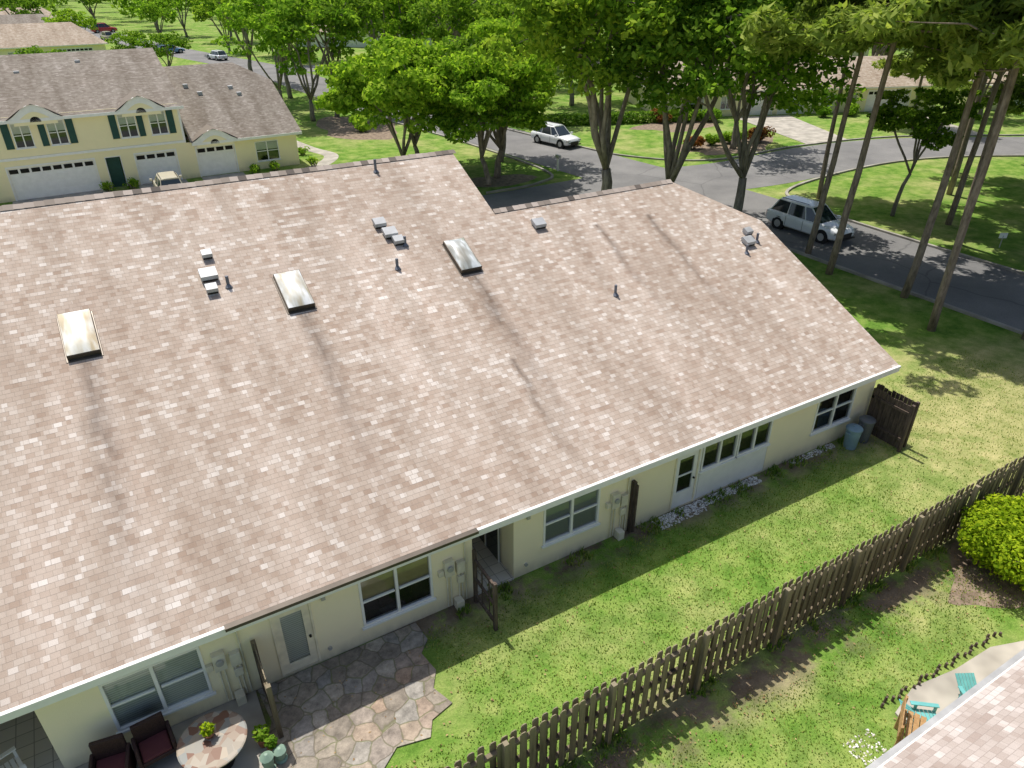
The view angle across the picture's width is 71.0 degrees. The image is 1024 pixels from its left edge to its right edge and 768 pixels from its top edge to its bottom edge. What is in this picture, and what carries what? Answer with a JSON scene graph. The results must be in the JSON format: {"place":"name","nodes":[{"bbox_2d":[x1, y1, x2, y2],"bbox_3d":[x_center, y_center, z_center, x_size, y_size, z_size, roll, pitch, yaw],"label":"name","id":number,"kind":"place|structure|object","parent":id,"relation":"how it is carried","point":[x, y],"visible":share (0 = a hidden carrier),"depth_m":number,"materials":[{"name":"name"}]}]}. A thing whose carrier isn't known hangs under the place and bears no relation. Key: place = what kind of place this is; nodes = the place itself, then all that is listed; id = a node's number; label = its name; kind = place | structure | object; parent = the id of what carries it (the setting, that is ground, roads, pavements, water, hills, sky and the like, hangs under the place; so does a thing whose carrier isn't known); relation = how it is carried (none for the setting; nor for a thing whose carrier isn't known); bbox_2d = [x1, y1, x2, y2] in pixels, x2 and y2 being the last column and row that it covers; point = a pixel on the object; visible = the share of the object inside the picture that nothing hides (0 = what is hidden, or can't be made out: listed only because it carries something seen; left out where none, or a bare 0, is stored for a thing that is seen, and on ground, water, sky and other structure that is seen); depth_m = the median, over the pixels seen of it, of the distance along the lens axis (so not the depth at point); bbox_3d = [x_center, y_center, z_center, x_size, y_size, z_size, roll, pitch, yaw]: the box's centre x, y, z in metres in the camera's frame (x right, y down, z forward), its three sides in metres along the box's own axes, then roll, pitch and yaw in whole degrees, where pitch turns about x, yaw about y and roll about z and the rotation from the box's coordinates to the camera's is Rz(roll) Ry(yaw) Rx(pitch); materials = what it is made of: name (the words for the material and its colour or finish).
{"place":"outdoors","nodes":[
{"label":"outdoors","id":0,"kind":"place"},
{"bbox_2d":[13,172,245,203],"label":"driveway","id":1,"kind":"structure","parent":0,"point":[148,185],"depth_m":51.01,"materials":[{"name":"concrete"}]},
{"bbox_2d":[274,270,313,307],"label":"skylight dome","id":2,"kind":"structure","parent":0,"point":[294,289],"depth_m":19.80,"materials":[{"name":"plastic"}]},
{"bbox_2d":[444,238,480,269],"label":"skylight dome","id":3,"kind":"structure","parent":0,"point":[462,253],"depth_m":22.11,"materials":[{"name":"plastic"}]},
{"bbox_2d":[0,0,1023,767],"bbox_3d":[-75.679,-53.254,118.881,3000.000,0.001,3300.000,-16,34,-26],"label":"ground","id":4,"kind":"structure","parent":0,"point":[892,322],"depth_m":19.44,"materials":[{"name":"green plant"}]},
{"bbox_2d":[0,0,45,14],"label":"oak tree","id":5,"kind":"object","parent":4,"relation":"on","point":[31,5],"visible":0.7,"depth_m":149.47,"materials":[{"name":"green plant"}]},
{"bbox_2d":[0,14,50,23],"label":"bungalow","id":6,"kind":"object","parent":4,"relation":"on","point":[19,18],"visible":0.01,"depth_m":138.47,"materials":[{"name":"paint"}]},
{"bbox_2d":[0,711,63,767],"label":"porch floor","id":7,"kind":"structure","parent":4,"relation":"on","point":[25,735],"depth_m":14.88,"materials":[{"name":"tile"}]},
{"bbox_2d":[0,22,107,54],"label":"bungalow","id":8,"kind":"object","parent":4,"relation":"on","point":[67,37],"visible":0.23,"depth_m":117.06,"materials":[{"name":"yellow paint"}]},
{"bbox_2d":[45,7,98,30],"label":"oak tree","id":9,"kind":"object","parent":4,"relation":"on","point":[79,17],"visible":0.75,"depth_m":134.05,"materials":[{"name":"green plant"}]},
{"bbox_2d":[3,0,220,18],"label":"distant trees","id":10,"kind":"object","parent":4,"relation":"on","point":[131,7],"visible":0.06,"depth_m":201.09,"materials":[{"name":"green plant"}]},
{"bbox_2d":[105,29,146,49],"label":"oak tree","id":11,"kind":"object","parent":4,"relation":"on","point":[128,38],"visible":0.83,"depth_m":110.61,"materials":[{"name":"green plant"}]},
{"bbox_2d":[0,103,299,202],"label":"walls","id":12,"kind":"structure","parent":4,"relation":"on","point":[94,133],"depth_m":51.08,"materials":[{"name":"yellow paint"}]},
{"bbox_2d":[5,158,101,200],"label":"garage door","id":13,"kind":"structure","parent":12,"relation":"attached to","point":[50,179],"depth_m":49.85,"materials":[{"name":"white paint"}]},
{"bbox_2d":[0,110,176,149],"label":"shutters","id":14,"kind":"object","parent":12,"relation":"attached to","point":[6,135],"visible":1,"depth_m":49.32,"materials":[{"name":"wood"}]},
{"bbox_2d":[0,48,182,120],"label":"roof","id":15,"kind":"structure","parent":12,"relation":"on","point":[95,81],"depth_m":51.62,"materials":[{"name":"grey"}]},
{"bbox_2d":[104,156,127,186],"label":"front door","id":16,"kind":"structure","parent":12,"relation":"attached to","point":[114,167],"depth_m":51.81,"materials":[{"name":"green paint"}]},
{"bbox_2d":[0,91,301,161],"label":"trim","id":17,"kind":"structure","parent":12,"relation":"attached to","point":[37,113],"depth_m":50.25,"materials":[{"name":"white paint"}]},
{"bbox_2d":[133,149,182,184],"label":"garage door","id":18,"kind":"structure","parent":12,"relation":"attached to","point":[150,164],"depth_m":52.84,"materials":[{"name":"white paint"}]},
{"bbox_2d":[195,142,239,176],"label":"garage door","id":19,"kind":"structure","parent":12,"relation":"attached to","point":[216,160],"depth_m":54.93,"materials":[{"name":"white paint"}]},
{"bbox_2d":[163,62,301,143],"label":"roof wing","id":20,"kind":"structure","parent":12,"relation":"attached to","point":[258,107],"depth_m":57.24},
{"bbox_2d":[133,0,180,43],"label":"oak tree","id":21,"kind":"object","parent":4,"relation":"on","point":[163,11],"visible":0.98,"depth_m":142.69,"materials":[{"name":"green plant"}]},
{"bbox_2d":[134,30,193,65],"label":"oak tree","id":22,"kind":"object","parent":4,"relation":"on","point":[174,39],"visible":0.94,"depth_m":101.39,"materials":[{"name":"green plant"}]},
{"bbox_2d":[76,690,266,767],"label":"patio slab","id":23,"kind":"structure","parent":4,"relation":"on","point":[252,750],"depth_m":15.13,"materials":[{"name":"concrete"}]},
{"bbox_2d":[88,733,136,767],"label":"wicker armchair","id":24,"kind":"object","parent":23,"relation":"on","point":[115,751],"visible":0.92,"depth_m":14.08,"materials":[{"name":"wicker"}]},
{"bbox_2d":[129,711,176,767],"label":"wicker armchair","id":25,"kind":"object","parent":23,"relation":"on","point":[153,739],"visible":0.88,"depth_m":14.38,"materials":[{"name":"wicker"}]},
{"bbox_2d":[176,710,247,767],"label":"round patio table","id":26,"kind":"object","parent":23,"relation":"on","point":[222,747],"visible":0.96,"depth_m":14.15,"materials":[{"name":"stone"}]},
{"bbox_2d":[189,0,239,52],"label":"oak tree","id":27,"kind":"object","parent":4,"relation":"on","point":[199,11],"visible":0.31,"depth_m":125.66,"materials":[{"name":"green plant"}]},
{"bbox_2d":[207,0,317,98],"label":"oak tree","id":28,"kind":"object","parent":4,"relation":"on","point":[245,8],"visible":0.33,"depth_m":75.17,"materials":[{"name":"green plant"}]},
{"bbox_2d":[246,0,361,120],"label":"oak tree","id":29,"kind":"object","parent":4,"relation":"on","point":[278,33],"visible":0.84,"depth_m":68.34,"materials":[{"name":"green plant"}]},
{"bbox_2d":[266,0,385,116],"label":"oak tree","id":30,"kind":"object","parent":4,"relation":"on","point":[354,5],"visible":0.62,"depth_m":70.54,"materials":[{"name":"green plant"}]},
{"bbox_2d":[258,623,451,767],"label":"flagstone patio","id":31,"kind":"structure","parent":4,"relation":"on","point":[411,706],"depth_m":15.70,"materials":[{"name":"beige stone"}]},
{"bbox_2d":[250,639,283,738],"bbox_3d":[-5.169,6.413,15.139,0.100,1.650,1.400,-16,34,-26],"label":"privacy fence panel","id":32,"kind":"object","parent":31,"relation":"on","point":[267,689],"visible":1,"depth_m":14.81,"materials":[{"name":"brown wood"}]},
{"bbox_2d":[344,0,427,39],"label":"oak tree","id":33,"kind":"object","parent":4,"relation":"on","point":[406,4],"visible":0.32,"depth_m":87.04,"materials":[{"name":"green plant"}]},
{"bbox_2d":[312,32,463,155],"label":"oak tree","id":34,"kind":"object","parent":4,"relation":"on","point":[407,92],"visible":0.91,"depth_m":48.01,"materials":[{"name":"green plant"}]},
{"bbox_2d":[362,0,441,45],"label":"oak tree","id":35,"kind":"object","parent":4,"relation":"on","point":[407,27],"visible":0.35,"depth_m":89.42,"materials":[{"name":"green plant"}]},
{"bbox_2d":[357,53,452,153],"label":"oak tree","id":36,"kind":"object","parent":4,"relation":"on","point":[415,138],"visible":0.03,"depth_m":53.02,"materials":[{"name":"green plant"}]},
{"bbox_2d":[400,0,502,53],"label":"oak tree","id":37,"kind":"object","parent":4,"relation":"on","point":[463,14],"visible":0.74,"depth_m":73.28,"materials":[{"name":"green plant"}]},
{"bbox_2d":[35,380,875,767],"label":"walls","id":38,"kind":"structure","parent":4,"relation":"on","point":[75,724],"depth_m":17.18,"materials":[{"name":"beige paint"}]},
{"bbox_2d":[103,650,208,724],"bbox_3d":[-7.422,6.030,14.962,1.850,1.450,0.665,-16,34,-26],"label":"window blind","id":39,"kind":"object","parent":38,"relation":"attached to","point":[142,681],"depth_m":14.72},
{"bbox_2d":[98,646,216,733],"bbox_3d":[-7.216,6.233,14.674,1.950,1.510,0.140,-16,34,-26],"label":"window frame","id":40,"kind":"object","parent":38,"relation":"in","point":[166,710],"visible":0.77,"depth_m":14.73,"materials":[{"name":"plastic"}]},
{"bbox_2d":[269,603,320,676],"bbox_3d":[-4.921,5.559,16.135,0.890,1.940,0.550,-16,34,-26],"label":"door","id":41,"kind":"structure","parent":38,"relation":"attached to","point":[295,638],"depth_m":16.01,"materials":[{"name":"white metal"}]},
{"bbox_2d":[360,557,429,620],"bbox_3d":[-2.910,4.652,17.211,1.800,1.500,0.665,-16,34,-26],"label":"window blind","id":42,"kind":"object","parent":38,"relation":"attached to","point":[384,582],"depth_m":17.03,"materials":[{"name":"glass"}]},
{"bbox_2d":[358,555,436,630],"bbox_3d":[-2.705,4.856,16.922,1.900,1.560,0.140,-16,34,-26],"label":"window frame","id":43,"kind":"object","parent":38,"relation":"in","point":[397,612],"visible":0.69,"depth_m":17.08,"materials":[{"name":"plastic"}]},
{"bbox_2d":[0,154,897,712],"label":"roof","id":44,"kind":"structure","parent":38,"relation":"on","point":[184,458],"depth_m":18.92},
{"bbox_2d":[56,309,103,362],"bbox_3d":[-10.650,-1.219,17.677,0.810,0.764,1.391,-16,34,-26],"label":"skylight frame","id":45,"kind":"object","parent":44,"relation":"on","point":[84,355],"visible":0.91,"depth_m":17.43,"materials":[{"name":"metal"}]},
{"bbox_2d":[57,309,98,355],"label":"skylight dome","id":46,"kind":"structure","parent":45,"relation":"on","point":[78,332],"depth_m":17.48,"materials":[{"name":"plastic"}]},
{"bbox_2d":[0,150,672,212],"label":"ridge caps","id":47,"kind":"object","parent":44,"relation":"on","point":[224,180],"visible":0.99,"depth_m":23.06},
{"bbox_2d":[0,365,900,723],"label":"eave fascia","id":48,"kind":"structure","parent":44,"relation":"attached to","point":[122,671],"depth_m":16.84,"materials":[{"name":"white paint"}]},
{"bbox_2d":[224,528,478,631],"bbox_3d":[-3.268,4.156,15.563,5.700,0.080,0.140,-16,34,-26],"label":"drip edge","id":49,"kind":"object","parent":48,"relation":"attached to","point":[256,616],"visible":1,"depth_m":15.39,"materials":[{"name":"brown metal"}]},
{"bbox_2d":[198,159,759,295],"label":"roof vents","id":50,"kind":"object","parent":44,"relation":"on","point":[207,274],"visible":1,"depth_m":22.07,"materials":[{"name":"metal"}]},
{"bbox_2d":[545,490,596,540],"bbox_3d":[1.380,3.280,19.302,1.790,1.340,0.680,-16,34,-26],"label":"window glass","id":51,"kind":"object","parent":38,"relation":"attached to","point":[560,527],"depth_m":19.09,"materials":[{"name":"glass"}]},
{"bbox_2d":[541,488,600,548],"bbox_3d":[1.582,3.480,19.019,1.890,1.400,0.140,-16,34,-26],"label":"window frame","id":52,"kind":"object","parent":38,"relation":"in","point":[571,532],"visible":0.75,"depth_m":19.16,"materials":[{"name":"plastic"}]},
{"bbox_2d":[669,449,701,510],"bbox_3d":[4.922,2.657,21.101,0.930,1.980,0.550,-16,34,-26],"label":"door","id":53,"kind":"structure","parent":38,"relation":"attached to","point":[683,490],"depth_m":21.01,"materials":[{"name":"white paint"}]},
{"bbox_2d":[703,436,734,465],"bbox_3d":[5.919,1.793,21.559,1.410,0.950,0.600,-16,34,-26],"label":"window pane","id":54,"kind":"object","parent":38,"relation":"attached to","point":[711,452],"depth_m":21.45,"materials":[{"name":"grey"}]},
{"bbox_2d":[699,434,739,473],"bbox_3d":[6.141,2.010,21.246,1.510,1.010,0.140,-16,34,-26],"label":"window frame","id":55,"kind":"object","parent":38,"relation":"attached to","point":[718,462],"visible":0.61,"depth_m":21.36,"materials":[{"name":"white paint"}]},
{"bbox_2d":[693,447,766,499],"bbox_3d":[6.696,2.267,21.799,2.960,1.970,0.080,-16,34,-26],"label":"porch panel","id":56,"kind":"object","parent":38,"relation":"attached to","point":[728,473],"visible":0.82,"depth_m":22.01,"materials":[{"name":"white paint"}]},
{"bbox_2d":[735,420,773,459],"bbox_3d":[7.384,1.644,21.873,1.490,1.010,0.140,-16,34,-26],"label":"window frame","id":57,"kind":"object","parent":38,"relation":"attached to","point":[753,449],"visible":0.65,"depth_m":21.99,"materials":[{"name":"white paint"}]},
{"bbox_2d":[814,390,851,428],"bbox_3d":[10.335,0.594,23.848,1.880,1.410,0.600,-16,34,-26],"label":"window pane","id":58,"kind":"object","parent":38,"relation":"attached to","point":[823,418],"depth_m":23.77,"materials":[{"name":"grey"}]},
{"bbox_2d":[809,388,856,436],"bbox_3d":[10.557,0.812,23.535,1.980,1.470,0.140,-16,34,-26],"label":"window frame","id":59,"kind":"object","parent":38,"relation":"attached to","point":[831,424],"visible":0.74,"depth_m":23.70,"materials":[{"name":"plastic"}]},
{"bbox_2d":[472,549,497,630],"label":"garden gate","id":60,"kind":"structure","parent":4,"relation":"on","point":[477,599],"depth_m":17.41,"materials":[{"name":"brown wood"}]},
{"bbox_2d":[413,16,563,177],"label":"oak tree","id":61,"kind":"object","parent":4,"relation":"on","point":[527,68],"visible":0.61,"depth_m":48.23,"materials":[{"name":"green plant"}]},
{"bbox_2d":[472,536,513,594],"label":"porch floor","id":62,"kind":"structure","parent":4,"relation":"on","point":[497,572],"depth_m":19.23,"materials":[{"name":"wood"}]},
{"bbox_2d":[439,15,559,161],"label":"oak tree","id":63,"kind":"object","parent":4,"relation":"on","point":[462,44],"visible":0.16,"depth_m":54.60,"materials":[{"name":"green plant"}]},
{"bbox_2d":[500,524,509,571],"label":"porch walls","id":64,"kind":"structure","parent":4,"relation":"on","point":[505,545],"depth_m":18.88,"materials":[{"name":"beige paint"}]},
{"bbox_2d":[472,0,587,57],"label":"oak tree","id":65,"kind":"object","parent":4,"relation":"on","point":[507,9],"visible":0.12,"depth_m":69.09,"materials":[{"name":"green plant"}]},
{"bbox_2d":[468,0,743,190],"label":"oak tree","id":66,"kind":"object","parent":4,"relation":"on","point":[566,24],"visible":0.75,"depth_m":37.82,"materials":[{"name":"green plant"}]},
{"bbox_2d":[281,381,1022,767],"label":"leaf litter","id":67,"kind":"object","parent":4,"relation":"on","point":[739,675],"visible":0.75,"depth_m":16.78,"materials":[{"name":"brown plant"}]},
{"bbox_2d":[316,116,1023,608],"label":"mulch bed","id":68,"kind":"object","parent":4,"relation":"on","point":[342,128],"visible":0.65,"depth_m":52.38,"materials":[{"name":"soil"}]},
{"bbox_2d":[429,58,552,184],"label":"oak tree","id":69,"kind":"object","parent":68,"relation":"on","point":[476,98],"visible":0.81,"depth_m":47.90,"materials":[{"name":"green plant"}]},
{"bbox_2d":[544,109,708,125],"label":"hedge","id":70,"kind":"object","parent":68,"relation":"on","point":[567,119],"visible":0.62,"depth_m":72.49,"materials":[{"name":"green plant"}]},
{"bbox_2d":[957,492,1023,590],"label":"bush","id":71,"kind":"object","parent":68,"relation":"on","point":[999,545],"visible":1,"depth_m":18.53,"materials":[{"name":"green plant"}]},
{"bbox_2d":[573,0,805,182],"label":"oak tree","id":72,"kind":"object","parent":4,"relation":"on","point":[623,55],"visible":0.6,"depth_m":36.41,"materials":[{"name":"green plant"}]},
{"bbox_2d":[373,116,1023,334],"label":"kerb","id":73,"kind":"structure","parent":4,"relation":"on","point":[974,315],"depth_m":50.81,"materials":[{"name":"concrete"}]},
{"bbox_2d":[444,456,1023,767],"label":"wooden fence","id":74,"kind":"object","parent":4,"relation":"on","point":[811,594],"visible":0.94,"depth_m":16.07,"materials":[{"name":"brown wood"}]},
{"bbox_2d":[455,433,1022,767],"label":"weeds","id":75,"kind":"object","parent":4,"relation":"on","point":[871,587],"visible":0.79,"depth_m":18.77,"materials":[{"name":"plant"}]},
{"bbox_2d":[629,0,866,211],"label":"oak tree","id":76,"kind":"object","parent":4,"relation":"on","point":[793,79],"visible":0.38,"depth_m":37.49,"materials":[{"name":"green plant"}]},
{"bbox_2d":[628,56,939,115],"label":"bungalow","id":77,"kind":"object","parent":4,"relation":"on","point":[869,79],"visible":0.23,"depth_m":78.22,"materials":[{"name":"yellow paint"}]},
{"bbox_2d":[743,0,976,254],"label":"pine tree","id":78,"kind":"object","parent":4,"relation":"on","point":[775,52],"visible":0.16,"depth_m":34.01,"materials":[{"name":"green plant"}]},
{"bbox_2d":[812,34,944,198],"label":"pine tree","id":79,"kind":"object","parent":4,"relation":"on","point":[826,156],"depth_m":47.83,"materials":[{"name":"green plant"}]},
{"bbox_2d":[738,0,1023,274],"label":"pine tree","id":80,"kind":"object","parent":4,"relation":"on","point":[826,27],"visible":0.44,"depth_m":31.38,"materials":[{"name":"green plant"}]},
{"bbox_2d":[866,388,915,451],"bbox_3d":[12.526,1.175,23.954,0.100,1.800,1.450,-16,34,-26],"label":"privacy fence panel","id":81,"kind":"object","parent":4,"relation":"on","point":[897,409],"visible":0.88,"depth_m":23.86,"materials":[{"name":"brown wood"}]},
{"bbox_2d":[874,384,920,446],"bbox_3d":[12.808,1.040,24.234,0.100,1.750,1.500,-16,34,-26],"label":"privacy fence panel","id":82,"kind":"object","parent":4,"relation":"on","point":[902,398],"visible":0.32,"depth_m":23.80,"materials":[{"name":"brown wood"}]},
{"bbox_2d":[871,50,944,107],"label":"pine tree","id":83,"kind":"object","parent":4,"relation":"on","point":[896,67],"visible":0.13,"depth_m":68.03,"materials":[{"name":"green plant"}]},
{"bbox_2d":[893,694,926,746],"bbox_3d":[8.114,7.079,14.633,0.490,1.010,0.900,17,34,26],"label":"chair","id":84,"kind":"object","parent":4,"relation":"on","point":[899,725],"visible":0.62,"depth_m":14.71,"materials":[{"name":"orange wood"}]},
{"bbox_2d":[866,87,984,215],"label":"oak tree","id":85,"kind":"object","parent":4,"relation":"on","point":[919,123],"visible":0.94,"depth_m":42.49,"materials":[{"name":"green plant"}]},
{"bbox_2d":[845,0,1023,331],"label":"pine tree","id":86,"kind":"object","parent":4,"relation":"on","point":[934,68],"visible":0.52,"depth_m":27.27,"materials":[{"name":"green plant"}]},
{"bbox_2d":[880,631,1001,707],"bbox_3d":[9.916,6.481,16.503,4.274,0.169,0.169,-15,34,-24],"label":"border edging","id":87,"kind":"object","parent":4,"relation":"on","point":[939,667],"visible":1,"depth_m":16.48,"materials":[{"name":"brown wood"}]},
{"bbox_2d":[863,0,1023,298],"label":"pine tree","id":88,"kind":"object","parent":4,"relation":"on","point":[1007,46],"visible":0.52,"depth_m":27.00,"materials":[{"name":"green plant"}]},
{"bbox_2d":[895,641,1023,731],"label":"concrete slab","id":89,"kind":"structure","parent":4,"relation":"on","point":[942,691],"depth_m":16.25,"materials":[{"name":"concrete"}]},
{"bbox_2d":[912,54,1023,176],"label":"pine tree","id":90,"kind":"object","parent":4,"relation":"on","point":[1016,96],"visible":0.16,"depth_m":50.90,"materials":[{"name":"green plant"}]},
{"bbox_2d":[946,67,990,194],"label":"pine tree","id":91,"kind":"object","parent":4,"relation":"on","point":[954,177],"visible":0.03,"depth_m":48.73,"materials":[{"name":"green plant"}]},
{"bbox_2d":[945,64,1004,224],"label":"pine tree","id":92,"kind":"object","parent":4,"relation":"on","point":[961,186],"visible":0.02,"depth_m":42.22,"materials":[{"name":"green plant"}]},
{"bbox_2d":[958,68,1010,229],"bbox_3d":[25.193,-17.835,35.672,12.472,23.033,12.508,9,32,15],"label":"pine tree","id":93,"kind":"object","parent":4,"relation":"on","point":[991,128],"visible":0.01,"depth_m":38.30,"materials":[{"name":"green plant"}]},
{"bbox_2d":[68,16,1023,330],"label":"road","id":94,"kind":"structure","parent":0,"point":[986,290],"depth_m":41.24,"materials":[{"name":"asphalt"}]},
{"bbox_2d":[531,121,580,148],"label":"parked car","id":95,"kind":"object","parent":94,"relation":"on","point":[560,135],"visible":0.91,"depth_m":63.47,"materials":[{"name":"white paint"}]},
{"bbox_2d":[766,194,855,243],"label":"parked car","id":96,"kind":"object","parent":94,"relation":"on","point":[796,212],"visible":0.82,"depth_m":42.40,"materials":[{"name":"white paint"}]},
{"bbox_2d":[482,175,628,208],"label":"road","id":97,"kind":"structure","parent":0,"point":[546,192],"depth_m":50.97,"materials":[{"name":"asphalt"}]},
{"bbox_2d":[652,443,890,764],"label":"gravel","id":98,"kind":"structure","parent":0,"point":[685,508],"depth_m":21.34,"materials":[{"name":"gravel"}]},
{"bbox_2d":[642,137,1023,193],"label":"road","id":99,"kind":"structure","parent":0,"point":[785,166],"depth_m":58.70,"materials":[{"name":"asphalt"}]},
{"bbox_2d":[740,112,977,143],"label":"driveway","id":100,"kind":"structure","parent":0,"point":[795,129],"depth_m":70.78,"materials":[{"name":"concrete"}]},
{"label":"walls","id":101,"kind":"object","parent":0,"visible":0},
{"bbox_2d":[881,659,1023,767],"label":"roof","id":102,"kind":"structure","parent":101,"relation":"on","point":[984,728],"depth_m":12.07,"materials":[{"name":"tile"}]},
{"bbox_2d":[866,649,1023,767],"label":"gutter","id":103,"kind":"object","parent":102,"relation":"attached to","point":[923,729],"depth_m":12.70,"materials":[{"name":"paint"}]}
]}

